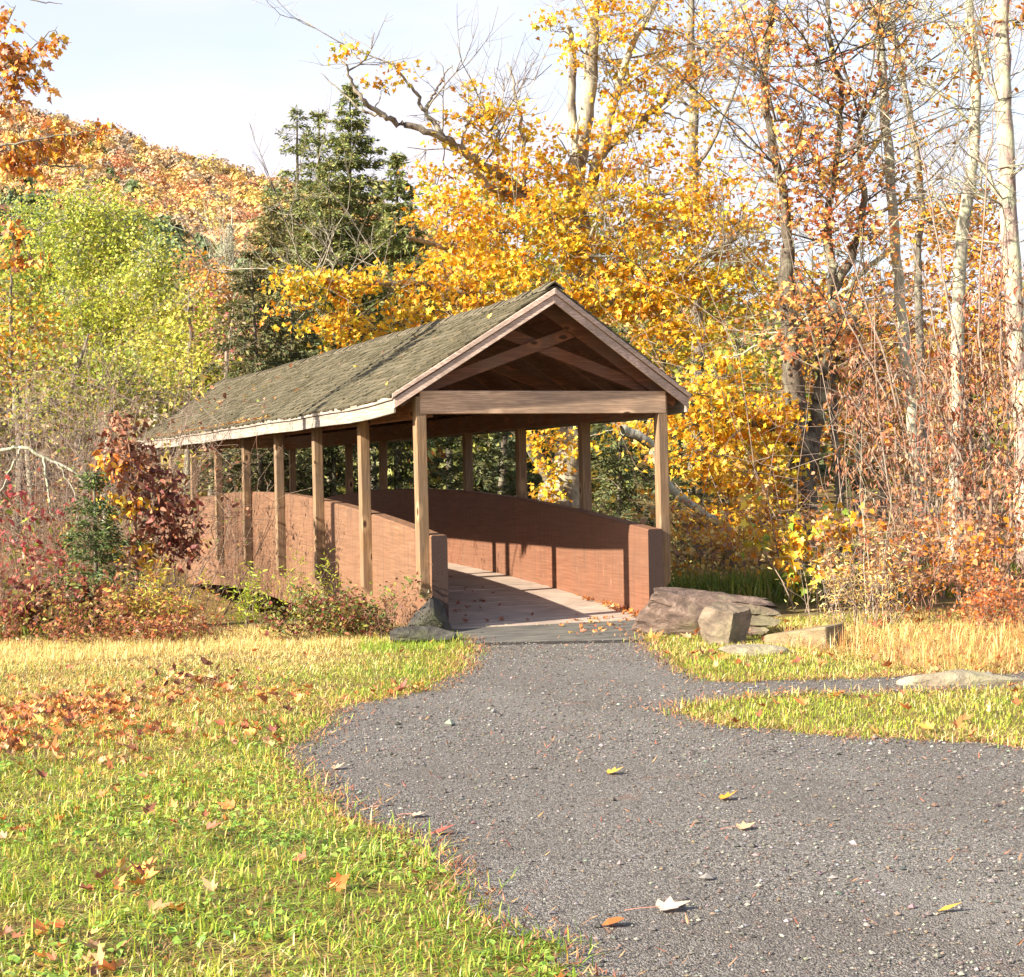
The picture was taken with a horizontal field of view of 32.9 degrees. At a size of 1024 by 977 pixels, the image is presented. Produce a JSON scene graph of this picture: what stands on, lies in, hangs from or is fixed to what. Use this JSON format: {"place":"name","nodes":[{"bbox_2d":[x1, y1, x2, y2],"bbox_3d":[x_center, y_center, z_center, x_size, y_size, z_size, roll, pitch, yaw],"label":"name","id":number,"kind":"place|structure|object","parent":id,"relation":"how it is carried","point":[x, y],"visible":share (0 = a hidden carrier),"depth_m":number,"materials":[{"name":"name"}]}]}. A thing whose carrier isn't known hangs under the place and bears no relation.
{"place":"outdoors","nodes":[
{"label":"outdoors","id":0,"kind":"place"},
{"bbox_2d":[4,131,995,382],"bbox_3d":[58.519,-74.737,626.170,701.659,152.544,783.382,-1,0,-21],"label":"hill","id":1,"kind":"structure","parent":0,"point":[758,349],"depth_m":608.02,"materials":[{"name":"plant"}]},
{"bbox_2d":[0,99,747,372],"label":"forest","id":2,"kind":"object","parent":1,"relation":"on","point":[128,167],"visible":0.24,"depth_m":538.38,"materials":[{"name":"plant"}]},
{"bbox_2d":[0,462,1023,976],"bbox_3d":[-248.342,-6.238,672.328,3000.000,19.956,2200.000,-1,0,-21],"label":"ground","id":3,"kind":"structure","parent":0,"point":[782,608],"depth_m":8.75,"materials":[{"name":"green plant"}]},
{"bbox_2d":[0,182,93,534],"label":"leafy tree","id":4,"kind":"object","parent":3,"relation":"on","point":[25,257],"visible":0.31,"depth_m":49.57,"materials":[{"name":"yellow plant"}]},
{"bbox_2d":[0,475,103,606],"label":"red shrub","id":5,"kind":"object","parent":3,"relation":"on","point":[30,548],"visible":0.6,"depth_m":19.60,"materials":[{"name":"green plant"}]},
{"bbox_2d":[0,565,109,637],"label":"burgundy shrub","id":6,"kind":"object","parent":3,"relation":"on","point":[17,602],"visible":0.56,"depth_m":18.16,"materials":[{"name":"red plant"}]},
{"bbox_2d":[0,0,120,278],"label":"oak tree","id":7,"kind":"object","parent":3,"relation":"on","point":[15,61],"visible":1,"depth_m":18.48,"materials":[{"name":"orange plant"}]},
{"bbox_2d":[0,250,138,550],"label":"leafy tree","id":8,"kind":"object","parent":3,"relation":"on","point":[9,333],"visible":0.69,"depth_m":36.04,"materials":[{"name":"yellow plant"}]},
{"bbox_2d":[22,462,160,633],"bbox_3d":[-4.537,0.733,18.973,1.443,2.044,1.568,-1,0,6],"label":"young spruce","id":9,"kind":"object","parent":3,"relation":"on","point":[95,510],"visible":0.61,"depth_m":18.84,"materials":[{"name":"green plant"}]},
{"bbox_2d":[13,567,174,635],"bbox_3d":[-4.357,1.203,18.241,1.500,0.802,1.626,-1,0,9],"label":"yellow shrub","id":10,"kind":"object","parent":3,"relation":"on","point":[108,593],"visible":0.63,"depth_m":17.98,"materials":[{"name":"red plant"}]},
{"bbox_2d":[12,162,186,532],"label":"leafy tree","id":11,"kind":"object","parent":3,"relation":"on","point":[80,210],"visible":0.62,"depth_m":45.46,"materials":[{"name":"green plant"}]},
{"bbox_2d":[0,323,200,555],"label":"leafy tree","id":12,"kind":"object","parent":3,"relation":"on","point":[80,362],"visible":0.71,"depth_m":33.05,"materials":[{"name":"green plant"}]},
{"bbox_2d":[0,592,242,646],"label":"red shrub","id":13,"kind":"object","parent":3,"relation":"on","point":[154,629],"visible":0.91,"depth_m":17.17,"materials":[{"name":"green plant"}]},
{"bbox_2d":[0,320,265,599],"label":"bare shrub","id":14,"kind":"object","parent":3,"relation":"on","point":[201,393],"visible":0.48,"depth_m":20.99,"materials":[{"name":"brown plant"}]},
{"bbox_2d":[0,278,273,615],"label":"bare shrub","id":15,"kind":"object","parent":3,"relation":"on","point":[18,466],"visible":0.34,"depth_m":24.26,"materials":[{"name":"brown plant"}]},
{"bbox_2d":[0,384,276,625],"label":"bare shrub","id":16,"kind":"object","parent":3,"relation":"on","point":[81,530],"visible":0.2,"depth_m":21.36,"materials":[{"name":"red plant"}]},
{"bbox_2d":[0,446,81,515],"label":"dead limb","id":17,"kind":"object","parent":16,"relation":"attached to","point":[11,448],"visible":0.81,"depth_m":20.99,"materials":[{"name":"grey wood"}]},
{"bbox_2d":[74,409,212,622],"bbox_3d":[-4.207,0.378,19.990,1.419,2.605,0.867,-1,0,14],"label":"oak sapling","id":18,"kind":"object","parent":3,"relation":"on","point":[125,464],"visible":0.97,"depth_m":19.94,"materials":[{"name":"red plant"}]},
{"bbox_2d":[57,214,231,466],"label":"leafy tree","id":19,"kind":"object","parent":3,"relation":"on","point":[156,276],"visible":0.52,"depth_m":43.72,"materials":[{"name":"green plant"}]},
{"bbox_2d":[0,169,289,623],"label":"bare shrub","id":20,"kind":"object","parent":3,"relation":"on","point":[142,405],"visible":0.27,"depth_m":24.45,"materials":[{"name":"brown plant"}]},
{"bbox_2d":[100,551,225,633],"bbox_3d":[-3.737,1.130,18.456,1.266,0.929,1.874,-1,0,-21],"label":"yellow shrub","id":21,"kind":"object","parent":3,"relation":"on","point":[169,599],"visible":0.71,"depth_m":18.21,"materials":[{"name":"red plant"}]},
{"bbox_2d":[41,457,313,624],"bbox_3d":[-4.172,1.328,21.048,2.996,3.458,2.946,-1,0,-21],"label":"bare sapling","id":22,"kind":"object","parent":3,"relation":"on","point":[201,572],"visible":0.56,"depth_m":20.71,"materials":[{"name":"brown plant"}]},
{"bbox_2d":[122,270,247,500],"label":"leafy tree","id":23,"kind":"object","parent":3,"relation":"on","point":[187,314],"visible":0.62,"depth_m":41.90,"materials":[{"name":"yellow plant"}]},
{"bbox_2d":[141,651,234,690],"bbox_3d":[-2.353,1.450,13.216,0.629,0.377,0.715,-1,0,27],"label":"dead branch","id":24,"kind":"object","parent":3,"relation":"on","point":[205,661],"visible":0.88,"depth_m":13.23,"materials":[{"name":"red plant"}]},
{"bbox_2d":[0,619,392,664],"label":"dry grass","id":25,"kind":"structure","parent":3,"relation":"on","point":[114,650],"depth_m":16.54,"materials":[{"name":"plant"}]},
{"bbox_2d":[164,240,255,494],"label":"leafy tree","id":26,"kind":"object","parent":3,"relation":"on","point":[191,262],"visible":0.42,"depth_m":55.50,"materials":[{"name":"yellow plant"}]},
{"bbox_2d":[0,667,424,976],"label":"leaf litter","id":27,"kind":"object","parent":3,"relation":"on","point":[338,881],"visible":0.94,"depth_m":10.80,"materials":[{"name":"orange plant"}]},
{"bbox_2d":[166,170,276,486],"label":"bare tree","id":28,"kind":"object","parent":3,"relation":"on","point":[228,246],"visible":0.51,"depth_m":59.79,"materials":[{"name":"grey plant"}]},
{"bbox_2d":[180,286,273,488],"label":"leafy tree","id":29,"kind":"object","parent":3,"relation":"on","point":[213,353],"visible":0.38,"depth_m":38.53,"materials":[{"name":"yellow plant"}]},
{"bbox_2d":[218,561,282,629],"bbox_3d":[-2.817,1.172,18.605,0.702,0.820,0.962,-1,0,-21],"label":"goldenrod","id":30,"kind":"object","parent":3,"relation":"on","point":[245,606],"visible":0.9,"depth_m":18.49,"materials":[{"name":"yellow plant"}]},
{"bbox_2d":[177,245,344,503],"bbox_3d":[-5.437,-1.793,36.462,4.351,6.690,3.855,-1,0,4],"label":"hemlock tree","id":31,"kind":"object","parent":3,"relation":"on","point":[256,345],"visible":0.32,"depth_m":36.38,"materials":[{"name":"green plant"}]},
{"bbox_2d":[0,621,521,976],"bbox_3d":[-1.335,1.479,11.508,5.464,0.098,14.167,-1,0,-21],"label":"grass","id":32,"kind":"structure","parent":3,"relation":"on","point":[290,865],"depth_m":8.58,"materials":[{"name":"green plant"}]},
{"bbox_2d":[181,199,343,492],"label":"hemlock tree","id":33,"kind":"object","parent":3,"relation":"on","point":[270,223],"visible":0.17,"depth_m":41.87,"materials":[{"name":"green plant"}]},
{"bbox_2d":[204,104,362,487],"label":"spruce tree","id":34,"kind":"object","parent":3,"relation":"on","point":[293,112],"visible":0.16,"depth_m":46.90,"materials":[{"name":"green plant"}]},
{"bbox_2d":[0,629,569,976],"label":"leaf litter","id":35,"kind":"object","parent":3,"relation":"on","point":[98,955],"visible":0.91,"depth_m":11.35,"materials":[{"name":"brown plant"}]},
{"bbox_2d":[212,290,357,496],"bbox_3d":[-4.827,-1.363,38.115,3.440,6.070,3.474,-1,0,0],"label":"hemlock tree","id":36,"kind":"object","parent":3,"relation":"on","point":[283,359],"visible":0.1,"depth_m":37.79,"materials":[{"name":"green plant"}]},
{"bbox_2d":[0,735,570,976],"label":"weeds","id":37,"kind":"object","parent":3,"relation":"on","point":[17,960],"visible":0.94,"depth_m":7.51,"materials":[{"name":"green plant"}]},
{"bbox_2d":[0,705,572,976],"bbox_3d":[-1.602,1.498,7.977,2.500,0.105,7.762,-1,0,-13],"label":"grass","id":38,"kind":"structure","parent":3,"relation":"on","point":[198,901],"depth_m":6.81,"materials":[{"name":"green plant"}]},
{"bbox_2d":[272,548,346,631],"bbox_3d":[-2.014,1.072,17.802,0.918,0.949,0.756,-1,0,-9],"label":"goldenrod","id":39,"kind":"object","parent":3,"relation":"on","point":[295,579],"visible":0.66,"depth_m":17.73,"materials":[{"name":"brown plant"}]},
{"bbox_2d":[250,108,370,495],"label":"spruce tree","id":40,"kind":"object","parent":3,"relation":"on","point":[318,121],"visible":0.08,"depth_m":47.91,"materials":[{"name":"green plant"}]},
{"bbox_2d":[234,160,411,481],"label":"spruce tree","id":41,"kind":"object","parent":3,"relation":"on","point":[330,213],"visible":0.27,"depth_m":44.79,"materials":[{"name":"green plant"}]},
{"bbox_2d":[288,311,376,497],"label":"hemlock tree","id":42,"kind":"object","parent":3,"relation":"on","point":[333,485],"visible":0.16,"depth_m":36.31,"materials":[{"name":"green plant"}]},
{"bbox_2d":[248,569,430,642],"bbox_3d":[-1.709,1.229,17.424,1.757,0.826,1.562,-1,0,6],"label":"red shrub","id":43,"kind":"object","parent":3,"relation":"on","point":[319,609],"visible":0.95,"depth_m":17.14,"materials":[{"name":"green plant"}]},
{"bbox_2d":[244,82,444,491],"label":"spruce tree","id":44,"kind":"object","parent":3,"relation":"on","point":[356,209],"visible":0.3,"depth_m":45.73,"materials":[{"name":"green plant"}]},
{"bbox_2d":[341,562,431,638],"bbox_3d":[-1.135,1.126,16.909,0.697,0.825,1.258,-1,0,-42],"label":"dry weed","id":45,"kind":"object","parent":3,"relation":"on","point":[380,624],"visible":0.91,"depth_m":16.94,"materials":[{"name":"red plant"}]},
{"bbox_2d":[344,312,450,490],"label":"hemlock tree","id":46,"kind":"object","parent":3,"relation":"on","point":[396,481],"visible":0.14,"depth_m":37.10,"materials":[{"name":"green plant"}]},
{"bbox_2d":[350,152,463,488],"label":"spruce tree","id":47,"kind":"object","parent":3,"relation":"on","point":[399,252],"visible":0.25,"depth_m":43.78,"materials":[{"name":"green plant"}]},
{"bbox_2d":[357,632,470,653],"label":"grass","id":48,"kind":"structure","parent":3,"relation":"on","point":[386,645],"depth_m":16.16,"materials":[{"name":"green plant"}]},
{"bbox_2d":[136,281,692,628],"bbox_3d":[-2.630,0.664,25.902,3.436,5.579,17.565,-1,0,-21],"label":"covered footbridge","id":49,"kind":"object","parent":3,"relation":"on","point":[549,355],"visible":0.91,"depth_m":20.26,"materials":[{"name":"wood"}]},
{"bbox_2d":[390,626,456,642],"bbox_3d":[-0.842,1.401,16.623,0.632,0.157,0.383,-1,0,6],"label":"flat stone","id":50,"kind":"object","parent":3,"relation":"on","point":[411,633],"visible":0.88,"depth_m":16.52,"materials":[{"name":"grey stone"}]},
{"bbox_2d":[407,596,452,631],"bbox_3d":[-0.842,1.317,17.357,0.474,0.461,0.403,-1,0,-11],"label":"boulder","id":51,"kind":"object","parent":3,"relation":"on","point":[433,609],"visible":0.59,"depth_m":17.25,"materials":[{"name":"grey stone"}]},
{"bbox_2d":[413,179,513,488],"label":"woodland tree","id":52,"kind":"object","parent":3,"relation":"on","point":[445,270],"visible":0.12,"depth_m":55.99,"materials":[{"name":"yellow plant"}]},
{"bbox_2d":[412,432,515,493],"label":"hemlock tree","id":53,"kind":"object","parent":3,"relation":"on","point":[481,471],"visible":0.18,"depth_m":37.83,"materials":[{"name":"green plant"}]},
{"bbox_2d":[170,0,844,507],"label":"maple tree","id":54,"kind":"object","parent":3,"relation":"on","point":[580,244],"visible":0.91,"depth_m":29.55,"materials":[{"name":"yellow plant"}]},
{"bbox_2d":[620,425,718,525],"bbox_3d":[2.151,-0.167,23.761,1.526,1.423,0.251,-1,0,-25],"label":"dead limb","id":55,"kind":"object","parent":54,"relation":"attached to","point":[631,433],"visible":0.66,"depth_m":23.57,"materials":[{"name":"grey wood"}]},
{"bbox_2d":[0,281,1023,516],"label":"woods","id":56,"kind":"object","parent":3,"relation":"on","point":[822,469],"visible":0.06,"depth_m":70.04,"materials":[{"name":"brown plant"}]},
{"bbox_2d":[0,518,1023,642],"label":"undergrowth","id":57,"kind":"object","parent":3,"relation":"on","point":[775,599],"depth_m":21.09,"materials":[{"name":"green plant"}]},
{"bbox_2d":[444,158,589,493],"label":"woodland tree","id":58,"kind":"object","parent":3,"relation":"on","point":[537,254],"visible":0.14,"depth_m":59.82,"materials":[{"name":"yellow plant"}]},
{"bbox_2d":[478,429,594,505],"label":"hemlock tree","id":59,"kind":"object","parent":3,"relation":"on","point":[512,489],"visible":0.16,"depth_m":39.53,"materials":[{"name":"green plant"}]},
{"bbox_2d":[522,180,656,326],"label":"woodland tree","id":60,"kind":"object","parent":3,"relation":"on","point":[611,252],"visible":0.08,"depth_m":58.23,"materials":[{"name":"yellow plant"}]},
{"bbox_2d":[590,322,671,526],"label":"hemlock tree","id":61,"kind":"object","parent":3,"relation":"on","point":[620,492],"visible":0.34,"depth_m":38.60,"materials":[{"name":"green plant"}]},
{"bbox_2d":[602,199,743,419],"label":"woodland tree","id":62,"kind":"object","parent":3,"relation":"on","point":[665,364],"visible":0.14,"depth_m":51.63,"materials":[{"name":"yellow plant"}]},
{"bbox_2d":[639,357,740,570],"bbox_3d":[3.436,-0.417,33.481,2.045,4.288,2.498,-1,0,26],"label":"hemlock tree","id":63,"kind":"object","parent":3,"relation":"on","point":[692,491],"visible":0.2,"depth_m":33.30,"materials":[{"name":"green plant"}]},
{"bbox_2d":[573,0,823,544],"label":"old tree","id":64,"kind":"object","parent":3,"relation":"on","point":[691,149],"visible":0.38,"depth_m":35.92,"materials":[{"name":"orange plant"}]},
{"bbox_2d":[631,587,781,636],"bbox_3d":[1.891,1.333,16.972,1.439,0.695,0.616,9,2,9],"label":"boulder","id":65,"kind":"object","parent":3,"relation":"on","point":[677,611],"visible":0.53,"depth_m":16.81,"materials":[{"name":"grey stone"}]},
{"bbox_2d":[698,601,751,645],"bbox_3d":[1.973,1.270,16.102,0.389,0.428,0.488,-1,0,40],"label":"boulder","id":66,"kind":"object","parent":3,"relation":"on","point":[726,623],"visible":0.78,"depth_m":15.99,"materials":[{"name":"grey stone"}]},
{"bbox_2d":[438,75,1023,578],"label":"bare shrub","id":67,"kind":"object","parent":3,"relation":"on","point":[818,457],"visible":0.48,"depth_m":24.47,"materials":[{"name":"brown plant"}]},
{"bbox_2d":[592,440,878,583],"bbox_3d":[2.881,1.362,23.155,4.355,4.052,4.739,-1,0,23],"label":"bramble","id":68,"kind":"object","parent":3,"relation":"on","point":[712,545],"visible":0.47,"depth_m":22.64,"materials":[{"name":"red plant"}]},
{"bbox_2d":[664,239,815,512],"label":"woodland tree","id":69,"kind":"object","parent":3,"relation":"on","point":[759,356],"visible":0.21,"depth_m":49.58,"materials":[{"name":"yellow plant"}]},
{"bbox_2d":[718,644,790,655],"bbox_3d":[2.119,1.439,15.105,0.642,0.165,0.354,-1,0,0],"label":"flat stone","id":70,"kind":"object","parent":3,"relation":"on","point":[751,649],"visible":0.43,"depth_m":14.98,"materials":[{"name":"beige stone"}]},
{"bbox_2d":[548,0,1023,580],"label":"maple tree","id":71,"kind":"object","parent":3,"relation":"on","point":[788,298],"visible":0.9,"depth_m":26.57,"materials":[{"name":"yellow plant"}]},
{"bbox_2d":[764,623,843,648],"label":"flat stone","id":72,"kind":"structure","parent":3,"relation":"on","point":[823,632],"depth_m":15.52,"materials":[{"name":"beige stone"}]},
{"bbox_2d":[725,479,884,612],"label":"sapling","id":73,"kind":"object","parent":3,"relation":"on","point":[797,539],"visible":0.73,"depth_m":19.40,"materials":[{"name":"yellow plant"}]},
{"bbox_2d":[744,244,895,509],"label":"woodland tree","id":74,"kind":"object","parent":3,"relation":"on","point":[775,370],"visible":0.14,"depth_m":53.52,"materials":[{"name":"orange plant"}]},
{"bbox_2d":[709,174,954,567],"bbox_3d":[6.244,-1.970,34.302,4.505,8.542,5.446,-1,0,-21],"label":"young tree","id":75,"kind":"object","parent":3,"relation":"on","point":[835,409],"visible":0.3,"depth_m":33.93,"materials":[{"name":"orange plant"}]},
{"bbox_2d":[649,603,1023,735],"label":"leaf litter","id":76,"kind":"object","parent":3,"relation":"on","point":[957,723],"visible":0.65,"depth_m":14.23,"materials":[{"name":"brown plant"}]},
{"bbox_2d":[666,558,1021,601],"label":"undergrowth","id":77,"kind":"object","parent":3,"relation":"on","point":[688,583],"visible":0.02,"depth_m":21.41,"materials":[{"name":"green plant"}]},
{"bbox_2d":[761,502,942,628],"bbox_3d":[3.458,0.800,17.586,1.926,1.308,1.886,-1,0,-21],"label":"dry weed","id":78,"kind":"object","parent":3,"relation":"on","point":[836,599],"visible":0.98,"depth_m":17.59,"materials":[{"name":"beige plant"}]},
{"bbox_2d":[688,609,1023,675],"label":"dry grass","id":79,"kind":"structure","parent":3,"relation":"on","point":[909,637],"depth_m":15.06,"materials":[{"name":"yellow plant"}]},
{"bbox_2d":[711,0,1022,569],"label":"birch tree","id":80,"kind":"object","parent":3,"relation":"on","point":[891,198],"visible":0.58,"depth_m":27.93,"materials":[{"name":"orange plant"}]},
{"bbox_2d":[801,192,947,595],"bbox_3d":[4.744,-1.176,22.062,1.589,5.189,1.970,-1,0,-21],"label":"beech shrub","id":81,"kind":"object","parent":3,"relation":"on","point":[867,403],"visible":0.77,"depth_m":22.00,"materials":[{"name":"orange plant"}]},
{"bbox_2d":[748,212,1005,571],"bbox_3d":[7.372,-1.607,33.928,5.407,8.155,4.817,-1,0,19],"label":"young tree","id":82,"kind":"object","parent":3,"relation":"on","point":[857,445],"visible":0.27,"depth_m":33.94,"materials":[{"name":"orange plant"}]},
{"bbox_2d":[805,260,949,519],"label":"woodland tree","id":83,"kind":"object","parent":3,"relation":"on","point":[875,286],"visible":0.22,"depth_m":51.55,"materials":[{"name":"orange plant"}]},
{"bbox_2d":[764,176,1023,601],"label":"bare shrub","id":84,"kind":"object","parent":3,"relation":"on","point":[940,452],"visible":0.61,"depth_m":21.30,"materials":[{"name":"brown plant"}]},
{"bbox_2d":[784,0,1023,563],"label":"birch tree","id":85,"kind":"object","parent":3,"relation":"on","point":[966,213],"visible":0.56,"depth_m":29.92,"materials":[{"name":"white plant"}]},
{"bbox_2d":[793,0,1023,566],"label":"old tree","id":86,"kind":"object","parent":3,"relation":"on","point":[1007,165],"visible":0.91,"depth_m":25.89,"materials":[{"name":"white plant"}]},
{"bbox_2d":[795,423,1023,618],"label":"bare shrub","id":87,"kind":"object","parent":3,"relation":"on","point":[978,557],"visible":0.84,"depth_m":18.67,"materials":[{"name":"red plant"}]},
{"bbox_2d":[826,0,1023,548],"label":"young tree","id":88,"kind":"object","parent":3,"relation":"on","point":[919,232],"visible":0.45,"depth_m":35.94,"materials":[{"name":"orange plant"}]},
{"bbox_2d":[875,104,1023,600],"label":"beech shrub","id":89,"kind":"object","parent":3,"relation":"on","point":[968,421],"visible":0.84,"depth_m":20.48,"materials":[{"name":"brown plant"}]},
{"bbox_2d":[888,179,1022,517],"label":"woodland tree","id":90,"kind":"object","parent":3,"relation":"on","point":[946,277],"visible":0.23,"depth_m":53.83,"materials":[{"name":"brown plant"}]},
{"bbox_2d":[896,669,1023,685],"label":"flat stone","id":91,"kind":"object","parent":3,"relation":"on","point":[963,677],"visible":0.57,"depth_m":12.62,"materials":[{"name":"beige stone"}]},
{"bbox_2d":[945,260,1023,437],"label":"woodland tree","id":92,"kind":"object","parent":3,"relation":"on","point":[986,344],"visible":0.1,"depth_m":52.07,"materials":[{"name":"brown plant"}]},
{"bbox_2d":[948,537,1023,630],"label":"red shrub","id":93,"kind":"object","parent":3,"relation":"on","point":[1002,603],"visible":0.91,"depth_m":16.89,"materials":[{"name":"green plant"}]},
{"bbox_2d":[0,0,1023,330],"label":"sky","id":94,"kind":"structure","parent":0,"point":[192,76],"materials":[{"name":"white"}]},
{"bbox_2d":[452,620,642,642],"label":"bridge apron pavement","id":95,"kind":"structure","parent":0,"point":[544,632],"depth_m":17.16,"materials":[{"name":"concrete"}]},
{"bbox_2d":[283,638,1023,976],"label":"path","id":96,"kind":"structure","parent":0,"point":[631,895],"depth_m":7.84,"materials":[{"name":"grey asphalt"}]},
{"bbox_2d":[457,639,646,645],"bbox_3d":[0.375,1.488,16.387,1.780,0.068,0.259,-1,0,-1],"label":"pavement joint","id":97,"kind":"object","parent":96,"relation":"on","point":[557,642],"visible":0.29,"depth_m":16.36,"materials":[{"name":"grey concrete"}]},
{"bbox_2d":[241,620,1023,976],"bbox_3d":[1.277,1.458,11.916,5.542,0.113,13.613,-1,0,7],"label":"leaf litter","id":98,"kind":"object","parent":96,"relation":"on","point":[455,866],"visible":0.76,"depth_m":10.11,"materials":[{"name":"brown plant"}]},
{"bbox_2d":[254,620,1023,976],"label":"grass","id":99,"kind":"structure","parent":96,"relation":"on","point":[402,828],"depth_m":10.08,"materials":[{"name":"green plant"}]},
{"bbox_2d":[637,605,1023,746],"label":"grass","id":100,"kind":"structure","parent":0,"point":[832,699],"depth_m":12.10,"materials":[{"name":"green plant"}]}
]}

